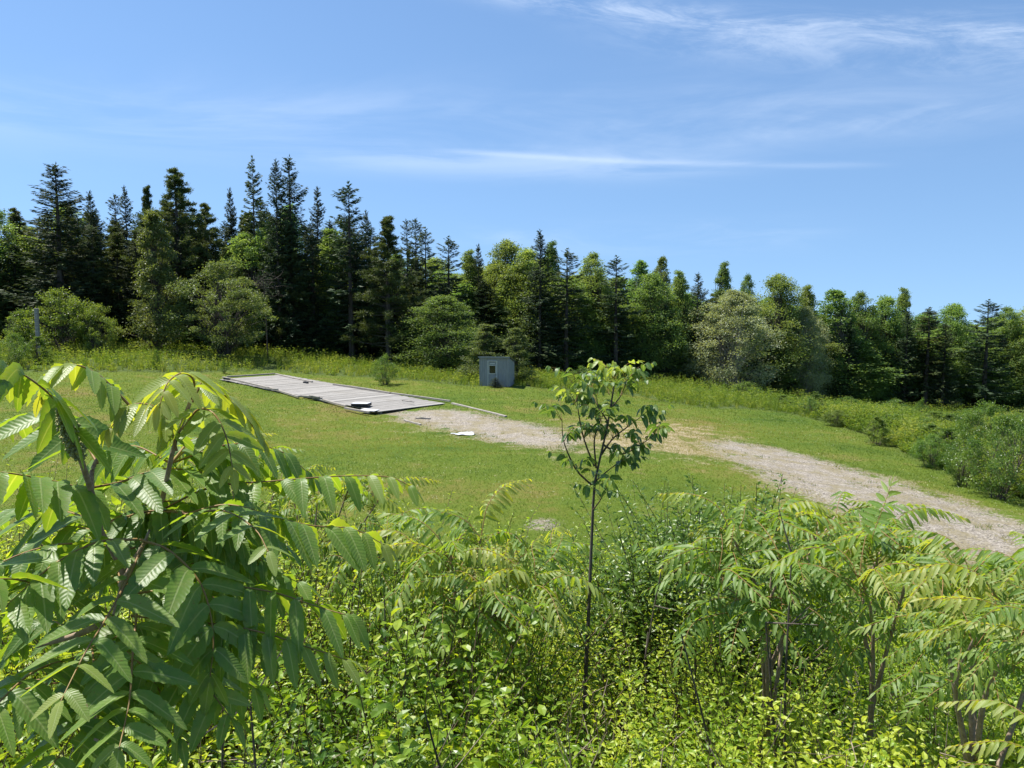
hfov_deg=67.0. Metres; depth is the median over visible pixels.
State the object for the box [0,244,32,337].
spruce tree
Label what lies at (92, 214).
spruce tree
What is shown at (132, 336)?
broadleaf tree
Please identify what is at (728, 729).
shrub
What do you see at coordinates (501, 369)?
shed
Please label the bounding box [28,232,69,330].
spruce tree
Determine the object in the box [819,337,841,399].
spruce tree
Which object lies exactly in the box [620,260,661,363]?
aspen tree
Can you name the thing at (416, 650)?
broad leaf weeds
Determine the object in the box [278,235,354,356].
spruce tree
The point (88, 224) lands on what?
pine tree
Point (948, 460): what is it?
shrub
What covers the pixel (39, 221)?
spruce tree
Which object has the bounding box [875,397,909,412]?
shrub
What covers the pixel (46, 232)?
spruce tree
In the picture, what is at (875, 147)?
sky
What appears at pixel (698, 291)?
spruce tree
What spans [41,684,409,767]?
shrub
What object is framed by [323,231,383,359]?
spruce tree
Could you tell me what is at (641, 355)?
pine tree
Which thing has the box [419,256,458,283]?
broadleaf tree
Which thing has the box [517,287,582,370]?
broadleaf tree
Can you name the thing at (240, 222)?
pine tree
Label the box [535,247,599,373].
spruce tree
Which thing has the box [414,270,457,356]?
broadleaf tree
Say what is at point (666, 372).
spruce tree
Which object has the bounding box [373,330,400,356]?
spruce tree
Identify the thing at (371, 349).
spruce tree
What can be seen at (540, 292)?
spruce tree
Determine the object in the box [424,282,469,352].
pine tree
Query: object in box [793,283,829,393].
broadleaf tree
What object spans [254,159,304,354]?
spruce tree
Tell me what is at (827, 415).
shrub
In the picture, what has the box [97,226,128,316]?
pine tree
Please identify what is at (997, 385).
broadleaf tree
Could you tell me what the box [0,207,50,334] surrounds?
broadleaf tree
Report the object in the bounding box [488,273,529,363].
broadleaf tree
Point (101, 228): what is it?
spruce tree
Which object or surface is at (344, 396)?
wooden platform
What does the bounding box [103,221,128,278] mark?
pine tree
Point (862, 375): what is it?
broadleaf tree
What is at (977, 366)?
aspen tree
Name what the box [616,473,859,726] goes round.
shrub
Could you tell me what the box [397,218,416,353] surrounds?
spruce tree
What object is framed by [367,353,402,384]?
shrub
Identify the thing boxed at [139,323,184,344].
broadleaf tree
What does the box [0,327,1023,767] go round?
ground
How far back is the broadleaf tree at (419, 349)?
71.96 m
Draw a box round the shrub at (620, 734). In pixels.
[528,679,750,767]
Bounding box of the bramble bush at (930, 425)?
[915,423,942,437]
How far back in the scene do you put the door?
52.65 m
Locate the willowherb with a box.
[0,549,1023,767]
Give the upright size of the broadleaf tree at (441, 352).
6.663 m
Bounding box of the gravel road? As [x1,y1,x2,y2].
[687,438,1023,584]
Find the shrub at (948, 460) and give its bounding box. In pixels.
[935,428,992,486]
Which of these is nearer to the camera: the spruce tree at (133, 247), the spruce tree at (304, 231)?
the spruce tree at (133, 247)
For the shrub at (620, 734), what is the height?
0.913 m
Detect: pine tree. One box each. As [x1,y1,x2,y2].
[0,207,29,290]
[0,261,27,330]
[27,216,112,321]
[70,212,106,257]
[82,231,147,341]
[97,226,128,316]
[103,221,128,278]
[114,167,235,325]
[129,184,170,303]
[160,199,179,266]
[162,243,235,329]
[173,202,237,313]
[173,212,194,233]
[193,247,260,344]
[235,217,265,282]
[240,214,261,273]
[249,226,319,339]
[311,229,362,313]
[341,215,428,363]
[353,257,395,356]
[381,282,450,358]
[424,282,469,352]
[569,284,629,362]
[612,321,665,377]
[709,293,716,304]
[968,324,983,340]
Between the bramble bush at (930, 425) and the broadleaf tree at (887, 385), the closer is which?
the bramble bush at (930, 425)
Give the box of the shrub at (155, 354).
[152,350,160,368]
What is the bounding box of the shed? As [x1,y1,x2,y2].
[478,356,514,386]
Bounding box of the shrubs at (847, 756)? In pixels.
[2,636,1023,767]
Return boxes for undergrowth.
[0,450,1021,718]
[0,517,1023,767]
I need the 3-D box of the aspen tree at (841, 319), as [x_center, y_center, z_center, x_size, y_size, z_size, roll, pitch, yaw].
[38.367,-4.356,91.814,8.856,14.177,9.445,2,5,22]
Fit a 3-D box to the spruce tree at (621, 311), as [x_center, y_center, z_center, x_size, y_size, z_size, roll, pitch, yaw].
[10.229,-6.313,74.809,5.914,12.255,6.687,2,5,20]
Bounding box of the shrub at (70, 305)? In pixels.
[8,286,104,352]
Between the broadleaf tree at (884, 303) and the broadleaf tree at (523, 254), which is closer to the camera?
the broadleaf tree at (523, 254)
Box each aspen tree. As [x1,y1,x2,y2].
[477,265,518,346]
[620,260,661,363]
[651,255,672,309]
[702,312,773,375]
[759,297,798,377]
[814,288,875,400]
[830,336,909,399]
[957,336,1005,399]
[977,317,1007,348]
[1003,330,1023,404]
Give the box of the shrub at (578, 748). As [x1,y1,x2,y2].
[435,635,654,767]
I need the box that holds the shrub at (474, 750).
[338,658,641,767]
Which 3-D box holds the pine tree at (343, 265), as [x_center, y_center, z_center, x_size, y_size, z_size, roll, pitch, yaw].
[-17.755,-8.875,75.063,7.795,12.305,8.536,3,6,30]
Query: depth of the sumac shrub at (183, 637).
1.45 m
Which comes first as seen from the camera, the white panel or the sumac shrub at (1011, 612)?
the sumac shrub at (1011, 612)
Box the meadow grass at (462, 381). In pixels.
[0,336,935,443]
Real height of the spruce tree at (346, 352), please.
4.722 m
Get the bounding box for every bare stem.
[188,635,290,767]
[221,743,223,767]
[384,599,431,740]
[424,711,440,767]
[644,554,688,745]
[681,634,749,767]
[765,622,816,767]
[778,507,824,767]
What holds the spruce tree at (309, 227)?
on the ground at (488, 427)
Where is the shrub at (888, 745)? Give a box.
[753,716,982,767]
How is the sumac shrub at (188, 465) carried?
on the ground at (488, 427)
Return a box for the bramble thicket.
[646,370,1023,495]
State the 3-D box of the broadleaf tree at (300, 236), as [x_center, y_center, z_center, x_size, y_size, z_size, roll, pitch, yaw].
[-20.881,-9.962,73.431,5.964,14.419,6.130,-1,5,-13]
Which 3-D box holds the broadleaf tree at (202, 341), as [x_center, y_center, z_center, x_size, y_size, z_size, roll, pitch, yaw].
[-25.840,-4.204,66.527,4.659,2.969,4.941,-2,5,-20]
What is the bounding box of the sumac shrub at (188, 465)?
[162,433,325,585]
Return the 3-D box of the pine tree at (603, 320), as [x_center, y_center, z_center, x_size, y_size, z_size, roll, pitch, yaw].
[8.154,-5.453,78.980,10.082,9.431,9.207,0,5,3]
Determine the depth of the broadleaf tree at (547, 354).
75.13 m
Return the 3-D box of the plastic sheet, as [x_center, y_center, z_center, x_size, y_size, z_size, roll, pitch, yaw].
[-2.189,2.235,34.804,1.059,0.072,0.856,-1,5,-11]
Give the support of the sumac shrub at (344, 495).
on the ground at (488, 427)
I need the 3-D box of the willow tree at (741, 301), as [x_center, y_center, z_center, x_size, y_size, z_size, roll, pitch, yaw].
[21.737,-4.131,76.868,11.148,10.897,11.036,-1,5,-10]
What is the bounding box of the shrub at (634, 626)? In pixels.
[542,495,831,747]
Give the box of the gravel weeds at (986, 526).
[394,408,1022,580]
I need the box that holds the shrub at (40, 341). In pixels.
[19,336,53,364]
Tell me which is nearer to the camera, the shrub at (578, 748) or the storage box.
the shrub at (578, 748)
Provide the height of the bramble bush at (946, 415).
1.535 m
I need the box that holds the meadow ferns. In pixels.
[0,332,715,406]
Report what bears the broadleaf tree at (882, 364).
on the ground at (488, 427)
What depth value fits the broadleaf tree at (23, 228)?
70.59 m
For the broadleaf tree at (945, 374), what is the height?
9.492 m
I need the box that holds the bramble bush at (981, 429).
[948,423,998,442]
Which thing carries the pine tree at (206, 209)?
on the ground at (488, 427)
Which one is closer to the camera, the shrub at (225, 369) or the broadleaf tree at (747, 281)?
the shrub at (225, 369)
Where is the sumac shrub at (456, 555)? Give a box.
[332,479,628,729]
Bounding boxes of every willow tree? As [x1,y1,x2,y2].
[678,287,787,391]
[781,305,836,399]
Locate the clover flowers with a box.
[1,390,1005,598]
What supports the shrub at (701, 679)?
on the ground at (488, 427)
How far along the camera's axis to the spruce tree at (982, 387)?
91.75 m
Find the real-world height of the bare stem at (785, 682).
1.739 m
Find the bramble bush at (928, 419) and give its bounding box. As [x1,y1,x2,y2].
[904,416,944,426]
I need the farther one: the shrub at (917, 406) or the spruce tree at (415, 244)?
the spruce tree at (415, 244)
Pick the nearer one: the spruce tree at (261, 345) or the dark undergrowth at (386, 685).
the dark undergrowth at (386, 685)
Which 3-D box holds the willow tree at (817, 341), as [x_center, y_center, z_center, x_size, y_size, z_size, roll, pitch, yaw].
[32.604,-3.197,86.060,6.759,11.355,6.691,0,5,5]
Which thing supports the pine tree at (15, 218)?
on the ground at (488, 427)
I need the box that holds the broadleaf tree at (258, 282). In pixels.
[250,266,290,356]
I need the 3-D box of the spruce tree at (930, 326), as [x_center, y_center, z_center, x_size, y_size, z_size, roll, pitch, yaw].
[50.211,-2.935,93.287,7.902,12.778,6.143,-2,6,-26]
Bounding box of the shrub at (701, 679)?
[566,544,855,767]
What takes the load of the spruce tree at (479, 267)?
on the ground at (488, 427)
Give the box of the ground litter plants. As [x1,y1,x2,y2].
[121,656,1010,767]
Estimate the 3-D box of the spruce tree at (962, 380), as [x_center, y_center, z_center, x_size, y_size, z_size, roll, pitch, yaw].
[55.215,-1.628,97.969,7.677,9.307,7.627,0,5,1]
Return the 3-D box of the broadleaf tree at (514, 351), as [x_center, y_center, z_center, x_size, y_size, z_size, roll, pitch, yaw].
[0.272,-1.958,56.039,3.700,4.334,3.459,0,5,5]
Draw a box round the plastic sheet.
[451,432,473,434]
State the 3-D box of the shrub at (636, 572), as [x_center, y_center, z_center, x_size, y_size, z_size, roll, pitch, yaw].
[1.146,1.746,5.432,2.025,2.043,1.786,4,6,38]
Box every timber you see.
[404,419,421,424]
[451,403,506,416]
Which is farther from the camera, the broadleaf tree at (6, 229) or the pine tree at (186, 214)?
the pine tree at (186, 214)
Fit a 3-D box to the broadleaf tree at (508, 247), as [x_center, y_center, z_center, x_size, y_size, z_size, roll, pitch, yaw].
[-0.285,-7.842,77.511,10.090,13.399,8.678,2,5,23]
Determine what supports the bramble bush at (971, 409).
on the ground at (488, 427)
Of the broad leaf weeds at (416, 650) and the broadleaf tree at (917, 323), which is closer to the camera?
the broad leaf weeds at (416, 650)
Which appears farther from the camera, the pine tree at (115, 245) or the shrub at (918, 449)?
the pine tree at (115, 245)
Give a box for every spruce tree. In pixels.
[0,162,120,348]
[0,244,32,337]
[20,289,49,339]
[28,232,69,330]
[29,214,69,283]
[32,218,53,258]
[54,205,91,295]
[66,225,129,340]
[81,190,108,298]
[87,213,114,297]
[93,289,129,343]
[103,194,129,277]
[110,230,161,341]
[111,187,134,312]
[113,297,135,344]
[118,226,193,335]
[123,211,141,255]
[160,215,201,341]
[164,215,184,277]
[182,212,199,326]
[183,326,210,348]
[194,235,225,323]
[208,221,229,262]
[219,217,246,309]
[223,188,242,311]
[238,155,268,315]
[240,320,269,351]
[251,199,268,229]
[251,333,276,351]
[253,207,274,275]
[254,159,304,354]
[258,154,326,354]
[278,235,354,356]
[281,330,316,355]
[297,222,313,253]
[299,225,319,342]
[301,317,335,356]
[303,186,333,351]
[312,181,381,360]
[318,219,337,237]
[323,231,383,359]
[330,219,363,291]
[334,312,375,356]
[337,215,363,267]
[354,210,382,357]
[358,226,396,340]
[358,337,385,360]
[373,272,417,361]
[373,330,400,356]
[392,331,418,360]
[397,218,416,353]
[403,218,429,336]
[406,261,431,300]
[408,226,444,360]
[420,235,474,357]
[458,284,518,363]
[468,244,489,327]
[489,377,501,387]
[492,325,522,365]
[519,229,565,374]
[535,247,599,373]
[588,255,649,375]
[592,302,642,371]
[644,305,688,382]
[659,301,694,381]
[675,272,713,384]
[688,298,745,380]
[730,341,746,383]
[741,328,774,393]
[744,318,792,392]
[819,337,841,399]
[824,320,858,402]
[831,317,862,401]
[868,328,901,404]
[888,310,926,406]
[899,306,956,408]
[912,353,934,405]
[921,324,963,411]
[939,344,974,405]
[950,299,1019,410]
[952,375,980,407]
[964,350,989,406]
[1003,360,1023,405]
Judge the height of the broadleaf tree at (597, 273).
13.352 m
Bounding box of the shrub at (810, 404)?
[796,397,822,414]
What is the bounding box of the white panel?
[360,408,377,410]
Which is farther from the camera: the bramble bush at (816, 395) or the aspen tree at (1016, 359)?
the aspen tree at (1016, 359)
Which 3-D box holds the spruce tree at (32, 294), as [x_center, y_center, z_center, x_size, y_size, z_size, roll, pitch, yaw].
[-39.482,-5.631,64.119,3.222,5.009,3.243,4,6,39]
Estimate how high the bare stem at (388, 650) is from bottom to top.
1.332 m
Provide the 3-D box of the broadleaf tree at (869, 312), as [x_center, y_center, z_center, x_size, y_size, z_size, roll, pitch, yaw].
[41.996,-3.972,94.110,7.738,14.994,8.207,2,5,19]
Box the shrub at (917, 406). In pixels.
[912,398,931,414]
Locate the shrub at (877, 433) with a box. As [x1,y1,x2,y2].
[858,416,893,446]
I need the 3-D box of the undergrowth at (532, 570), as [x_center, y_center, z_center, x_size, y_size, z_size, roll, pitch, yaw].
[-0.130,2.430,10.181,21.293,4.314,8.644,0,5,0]
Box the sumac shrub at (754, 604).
[634,491,932,757]
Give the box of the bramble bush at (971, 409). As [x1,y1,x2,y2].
[960,408,995,415]
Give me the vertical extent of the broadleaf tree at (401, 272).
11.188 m
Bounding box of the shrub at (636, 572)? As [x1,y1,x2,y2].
[548,478,852,728]
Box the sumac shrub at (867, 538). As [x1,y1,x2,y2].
[746,473,1023,762]
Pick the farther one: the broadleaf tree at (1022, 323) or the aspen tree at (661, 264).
the broadleaf tree at (1022, 323)
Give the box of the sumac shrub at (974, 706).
[936,699,1023,767]
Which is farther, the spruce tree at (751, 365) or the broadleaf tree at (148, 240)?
the spruce tree at (751, 365)
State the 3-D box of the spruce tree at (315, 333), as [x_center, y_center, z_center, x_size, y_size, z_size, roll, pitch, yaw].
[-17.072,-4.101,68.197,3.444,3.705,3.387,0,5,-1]
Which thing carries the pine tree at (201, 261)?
on the ground at (488, 427)
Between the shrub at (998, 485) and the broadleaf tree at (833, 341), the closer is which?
the shrub at (998, 485)
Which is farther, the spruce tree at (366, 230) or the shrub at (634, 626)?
the spruce tree at (366, 230)
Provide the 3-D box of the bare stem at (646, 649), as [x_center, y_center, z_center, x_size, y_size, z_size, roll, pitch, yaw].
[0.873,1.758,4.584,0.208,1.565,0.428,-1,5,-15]
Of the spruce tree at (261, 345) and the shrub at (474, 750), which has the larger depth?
the spruce tree at (261, 345)
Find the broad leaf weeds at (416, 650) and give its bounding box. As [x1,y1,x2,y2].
[0,488,975,767]
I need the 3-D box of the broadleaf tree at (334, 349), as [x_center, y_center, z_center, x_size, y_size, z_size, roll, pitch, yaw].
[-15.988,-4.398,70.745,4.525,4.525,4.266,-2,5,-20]
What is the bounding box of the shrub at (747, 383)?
[730,381,763,397]
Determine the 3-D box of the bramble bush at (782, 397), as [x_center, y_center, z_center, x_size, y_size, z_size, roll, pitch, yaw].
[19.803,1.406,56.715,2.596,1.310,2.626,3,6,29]
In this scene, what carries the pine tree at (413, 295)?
on the ground at (488, 427)
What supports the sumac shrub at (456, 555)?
on the ground at (488, 427)
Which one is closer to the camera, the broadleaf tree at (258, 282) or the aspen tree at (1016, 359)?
the broadleaf tree at (258, 282)
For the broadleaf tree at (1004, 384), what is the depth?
97.92 m
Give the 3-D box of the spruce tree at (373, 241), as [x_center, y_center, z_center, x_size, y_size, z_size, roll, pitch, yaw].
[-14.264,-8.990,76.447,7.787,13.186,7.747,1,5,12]
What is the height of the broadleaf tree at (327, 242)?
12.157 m
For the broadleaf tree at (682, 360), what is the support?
on the ground at (488, 427)
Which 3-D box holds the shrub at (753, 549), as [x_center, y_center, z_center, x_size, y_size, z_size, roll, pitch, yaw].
[1.754,1.730,5.825,2.509,2.211,2.038,0,5,0]
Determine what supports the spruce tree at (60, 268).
on the ground at (488, 427)
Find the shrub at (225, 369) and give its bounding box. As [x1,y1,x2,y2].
[220,359,227,373]
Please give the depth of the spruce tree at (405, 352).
71.59 m
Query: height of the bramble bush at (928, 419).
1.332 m
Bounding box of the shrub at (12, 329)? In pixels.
[0,312,34,352]
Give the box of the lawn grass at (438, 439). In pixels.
[0,369,1023,626]
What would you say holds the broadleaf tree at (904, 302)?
on the ground at (488, 427)
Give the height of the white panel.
0.021 m
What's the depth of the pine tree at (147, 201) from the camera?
70.58 m
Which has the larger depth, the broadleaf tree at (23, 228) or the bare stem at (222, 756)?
the broadleaf tree at (23, 228)
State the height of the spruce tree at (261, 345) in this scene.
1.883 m
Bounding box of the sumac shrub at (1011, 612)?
[937,547,1023,660]
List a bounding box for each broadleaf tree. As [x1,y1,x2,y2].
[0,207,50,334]
[0,235,56,335]
[6,226,42,267]
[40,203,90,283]
[113,210,189,350]
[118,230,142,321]
[124,328,149,339]
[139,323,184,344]
[155,259,278,357]
[169,328,209,347]
[185,318,230,348]
[199,231,281,349]
[234,220,306,347]
[250,266,290,356]
[261,311,301,350]
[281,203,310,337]
[298,227,361,352]
[321,313,354,355]
[380,254,414,354]
[381,294,496,371]
[399,330,435,362]
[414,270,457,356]
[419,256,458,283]
[432,282,494,357]
[454,323,508,377]
[455,249,491,343]
[458,322,481,363]
[472,321,517,362]
[479,238,547,363]
[488,247,570,366]
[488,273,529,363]
[491,270,582,369]
[500,327,540,383]
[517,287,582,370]
[523,332,572,370]
[524,277,634,374]
[534,239,568,365]
[552,326,607,371]
[561,250,622,368]
[582,275,623,303]
[587,321,610,367]
[592,303,696,379]
[605,271,696,379]
[605,275,630,304]
[658,322,700,381]
[666,270,696,379]
[674,291,714,378]
[699,348,725,383]
[711,261,735,337]
[739,274,762,328]
[739,324,818,394]
[741,336,798,395]
[742,273,830,395]
[768,325,830,393]
[787,319,846,397]
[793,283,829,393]
[810,314,865,399]
[813,380,835,400]
[835,349,878,403]
[839,290,891,401]
[855,321,916,398]
[858,367,894,405]
[865,294,925,404]
[867,350,902,400]
[878,334,954,401]
[882,357,920,402]
[884,324,929,403]
[893,287,915,370]
[895,335,992,407]
[911,313,943,337]
[919,302,999,407]
[920,338,962,404]
[959,339,1023,406]
[976,305,1023,406]
[987,358,1022,405]
[991,306,1023,405]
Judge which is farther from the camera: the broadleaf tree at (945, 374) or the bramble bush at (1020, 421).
the broadleaf tree at (945, 374)
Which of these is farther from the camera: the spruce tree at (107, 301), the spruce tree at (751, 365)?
the spruce tree at (751, 365)
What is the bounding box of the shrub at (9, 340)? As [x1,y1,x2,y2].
[0,332,31,365]
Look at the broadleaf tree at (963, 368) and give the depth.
94.60 m
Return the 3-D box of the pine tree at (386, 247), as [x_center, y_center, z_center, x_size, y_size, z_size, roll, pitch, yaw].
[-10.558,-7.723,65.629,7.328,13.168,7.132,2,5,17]
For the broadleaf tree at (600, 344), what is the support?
on the ground at (488, 427)
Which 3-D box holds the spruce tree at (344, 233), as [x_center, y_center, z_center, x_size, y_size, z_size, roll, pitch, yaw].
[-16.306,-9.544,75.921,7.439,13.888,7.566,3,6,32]
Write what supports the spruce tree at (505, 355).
on the ground at (488, 427)
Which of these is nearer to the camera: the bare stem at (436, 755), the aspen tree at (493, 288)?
the bare stem at (436, 755)
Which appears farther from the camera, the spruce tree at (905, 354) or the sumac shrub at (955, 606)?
the spruce tree at (905, 354)
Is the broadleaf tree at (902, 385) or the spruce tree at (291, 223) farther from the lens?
the broadleaf tree at (902, 385)
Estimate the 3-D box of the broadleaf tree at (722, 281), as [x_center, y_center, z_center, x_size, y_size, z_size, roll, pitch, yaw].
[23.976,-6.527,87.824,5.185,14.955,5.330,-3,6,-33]
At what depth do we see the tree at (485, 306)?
73.85 m
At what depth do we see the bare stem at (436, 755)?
2.72 m
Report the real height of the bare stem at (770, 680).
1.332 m
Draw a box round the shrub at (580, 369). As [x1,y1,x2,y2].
[567,365,596,379]
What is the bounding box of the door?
[488,362,495,385]
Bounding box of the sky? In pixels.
[0,0,1023,326]
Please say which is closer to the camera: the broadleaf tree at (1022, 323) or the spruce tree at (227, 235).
the spruce tree at (227, 235)
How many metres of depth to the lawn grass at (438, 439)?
30.67 m
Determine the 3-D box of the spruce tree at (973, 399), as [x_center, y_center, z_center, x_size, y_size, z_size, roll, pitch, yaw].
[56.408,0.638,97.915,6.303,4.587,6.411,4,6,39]
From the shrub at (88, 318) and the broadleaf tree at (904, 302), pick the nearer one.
the shrub at (88, 318)
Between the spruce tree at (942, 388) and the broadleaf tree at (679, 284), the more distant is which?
the spruce tree at (942, 388)
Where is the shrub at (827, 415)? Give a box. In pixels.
[820,409,853,427]
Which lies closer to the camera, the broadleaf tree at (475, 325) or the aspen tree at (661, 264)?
the broadleaf tree at (475, 325)
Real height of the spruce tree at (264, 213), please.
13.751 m
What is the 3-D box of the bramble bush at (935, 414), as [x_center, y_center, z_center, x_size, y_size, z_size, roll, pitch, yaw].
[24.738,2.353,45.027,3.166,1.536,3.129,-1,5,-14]
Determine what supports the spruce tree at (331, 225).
on the ground at (488, 427)
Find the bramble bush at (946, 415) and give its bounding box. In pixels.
[938,413,955,423]
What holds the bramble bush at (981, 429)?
on the ground at (488, 427)
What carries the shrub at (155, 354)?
on the ground at (488, 427)
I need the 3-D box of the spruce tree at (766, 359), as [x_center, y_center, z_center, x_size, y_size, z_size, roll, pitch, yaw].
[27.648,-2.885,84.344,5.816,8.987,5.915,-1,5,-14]
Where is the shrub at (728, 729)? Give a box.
[624,666,907,767]
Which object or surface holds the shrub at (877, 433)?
on the ground at (488, 427)
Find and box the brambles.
[809,402,1023,498]
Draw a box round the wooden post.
[34,308,40,357]
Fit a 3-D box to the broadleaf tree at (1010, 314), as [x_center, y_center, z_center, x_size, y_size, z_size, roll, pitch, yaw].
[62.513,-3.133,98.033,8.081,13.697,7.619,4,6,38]
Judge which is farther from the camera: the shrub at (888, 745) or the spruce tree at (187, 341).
the spruce tree at (187, 341)
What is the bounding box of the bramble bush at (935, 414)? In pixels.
[921,411,947,419]
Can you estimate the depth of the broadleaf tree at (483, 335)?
56.66 m
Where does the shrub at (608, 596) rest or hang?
on the ground at (488, 427)
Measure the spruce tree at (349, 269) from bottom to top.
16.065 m
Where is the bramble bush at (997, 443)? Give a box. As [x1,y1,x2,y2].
[942,435,1021,463]
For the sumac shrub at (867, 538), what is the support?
on the ground at (488, 427)
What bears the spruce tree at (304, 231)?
on the ground at (488, 427)
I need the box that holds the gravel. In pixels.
[391,409,1023,554]
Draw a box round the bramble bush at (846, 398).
[836,395,861,405]
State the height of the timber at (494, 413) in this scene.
0.112 m
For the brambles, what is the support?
on the ground at (488, 427)
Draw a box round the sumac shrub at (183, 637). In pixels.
[0,360,424,767]
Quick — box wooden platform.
[220,373,450,413]
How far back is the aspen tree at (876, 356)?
90.33 m
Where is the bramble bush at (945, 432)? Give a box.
[919,428,959,459]
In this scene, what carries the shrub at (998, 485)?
on the ground at (488, 427)
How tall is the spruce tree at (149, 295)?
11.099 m
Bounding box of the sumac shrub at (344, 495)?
[231,464,462,633]
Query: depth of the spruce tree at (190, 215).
72.75 m
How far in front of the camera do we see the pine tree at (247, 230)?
74.30 m
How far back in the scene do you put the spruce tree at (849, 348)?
89.84 m
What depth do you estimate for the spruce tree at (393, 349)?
71.07 m
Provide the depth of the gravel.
24.53 m
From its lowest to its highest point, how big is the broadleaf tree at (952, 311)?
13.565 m
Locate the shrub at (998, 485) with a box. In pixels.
[951,411,1023,502]
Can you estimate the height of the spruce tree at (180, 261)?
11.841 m
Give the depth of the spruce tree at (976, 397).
98.33 m
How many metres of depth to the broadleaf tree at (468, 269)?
74.87 m
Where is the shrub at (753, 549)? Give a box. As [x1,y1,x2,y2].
[570,475,921,701]
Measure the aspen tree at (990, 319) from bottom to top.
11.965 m
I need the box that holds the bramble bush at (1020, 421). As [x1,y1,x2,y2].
[1014,415,1023,426]
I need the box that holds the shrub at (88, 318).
[69,302,122,355]
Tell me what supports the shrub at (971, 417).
on the ground at (488, 427)
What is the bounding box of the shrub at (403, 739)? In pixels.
[267,697,461,767]
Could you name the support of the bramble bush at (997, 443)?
on the ground at (488, 427)
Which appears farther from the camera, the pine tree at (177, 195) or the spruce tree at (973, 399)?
the spruce tree at (973, 399)
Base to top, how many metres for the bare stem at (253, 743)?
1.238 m
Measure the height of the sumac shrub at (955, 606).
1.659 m
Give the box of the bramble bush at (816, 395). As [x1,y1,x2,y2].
[807,391,824,410]
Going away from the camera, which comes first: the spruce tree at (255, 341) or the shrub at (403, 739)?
the shrub at (403, 739)
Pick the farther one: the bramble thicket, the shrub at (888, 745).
the bramble thicket
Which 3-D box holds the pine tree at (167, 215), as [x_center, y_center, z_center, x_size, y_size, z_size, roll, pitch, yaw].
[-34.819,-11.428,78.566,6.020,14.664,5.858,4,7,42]
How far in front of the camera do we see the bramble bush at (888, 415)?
43.48 m
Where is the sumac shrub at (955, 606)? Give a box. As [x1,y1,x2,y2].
[849,529,1023,767]
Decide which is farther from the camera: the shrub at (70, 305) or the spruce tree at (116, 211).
the spruce tree at (116, 211)
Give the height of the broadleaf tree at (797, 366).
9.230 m
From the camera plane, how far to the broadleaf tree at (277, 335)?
68.01 m
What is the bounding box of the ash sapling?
[531,357,674,766]
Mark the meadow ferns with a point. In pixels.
(347, 364)
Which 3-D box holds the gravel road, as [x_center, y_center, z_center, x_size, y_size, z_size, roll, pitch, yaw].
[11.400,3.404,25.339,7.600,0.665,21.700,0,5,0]
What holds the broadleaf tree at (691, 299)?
on the ground at (488, 427)
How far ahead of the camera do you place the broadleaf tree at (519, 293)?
74.27 m
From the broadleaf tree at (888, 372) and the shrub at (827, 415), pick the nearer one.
the shrub at (827, 415)
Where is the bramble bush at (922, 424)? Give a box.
[896,423,941,440]
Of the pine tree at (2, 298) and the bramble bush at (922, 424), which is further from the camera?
the pine tree at (2, 298)
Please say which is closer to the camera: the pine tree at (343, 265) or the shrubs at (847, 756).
the shrubs at (847, 756)
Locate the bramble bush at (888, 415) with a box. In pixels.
[878,414,903,426]
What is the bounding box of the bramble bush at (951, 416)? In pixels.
[937,413,964,428]
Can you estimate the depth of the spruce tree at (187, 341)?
66.14 m
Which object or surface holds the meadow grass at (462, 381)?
on the ground at (488, 427)
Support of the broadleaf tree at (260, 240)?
on the ground at (488, 427)
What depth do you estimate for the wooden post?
54.78 m
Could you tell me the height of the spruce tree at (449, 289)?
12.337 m
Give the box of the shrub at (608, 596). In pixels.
[530,526,766,754]
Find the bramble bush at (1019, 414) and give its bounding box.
[984,411,1023,425]
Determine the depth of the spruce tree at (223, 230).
79.07 m
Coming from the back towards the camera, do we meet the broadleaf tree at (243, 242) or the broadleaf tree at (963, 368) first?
the broadleaf tree at (963, 368)
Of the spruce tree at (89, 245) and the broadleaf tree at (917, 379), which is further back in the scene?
the broadleaf tree at (917, 379)
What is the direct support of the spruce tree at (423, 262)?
on the ground at (488, 427)
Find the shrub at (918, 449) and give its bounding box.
[907,433,958,469]
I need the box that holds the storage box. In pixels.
[350,402,371,406]
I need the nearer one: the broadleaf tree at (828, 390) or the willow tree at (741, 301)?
the willow tree at (741, 301)
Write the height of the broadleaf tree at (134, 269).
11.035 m
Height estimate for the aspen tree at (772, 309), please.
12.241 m
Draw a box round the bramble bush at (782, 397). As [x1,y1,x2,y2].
[769,394,799,408]
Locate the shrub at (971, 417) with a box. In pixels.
[947,398,1017,444]
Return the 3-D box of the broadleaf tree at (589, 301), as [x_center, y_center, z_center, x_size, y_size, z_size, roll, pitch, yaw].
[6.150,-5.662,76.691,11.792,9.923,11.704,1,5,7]
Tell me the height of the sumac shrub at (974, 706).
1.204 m
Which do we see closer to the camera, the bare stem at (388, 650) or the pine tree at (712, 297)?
the bare stem at (388, 650)
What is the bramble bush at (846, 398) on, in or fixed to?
on the ground at (488, 427)
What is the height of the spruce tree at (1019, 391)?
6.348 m
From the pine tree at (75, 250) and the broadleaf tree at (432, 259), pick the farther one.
the broadleaf tree at (432, 259)
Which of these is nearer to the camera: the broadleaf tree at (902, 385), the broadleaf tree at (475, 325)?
the broadleaf tree at (475, 325)
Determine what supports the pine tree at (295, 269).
on the ground at (488, 427)

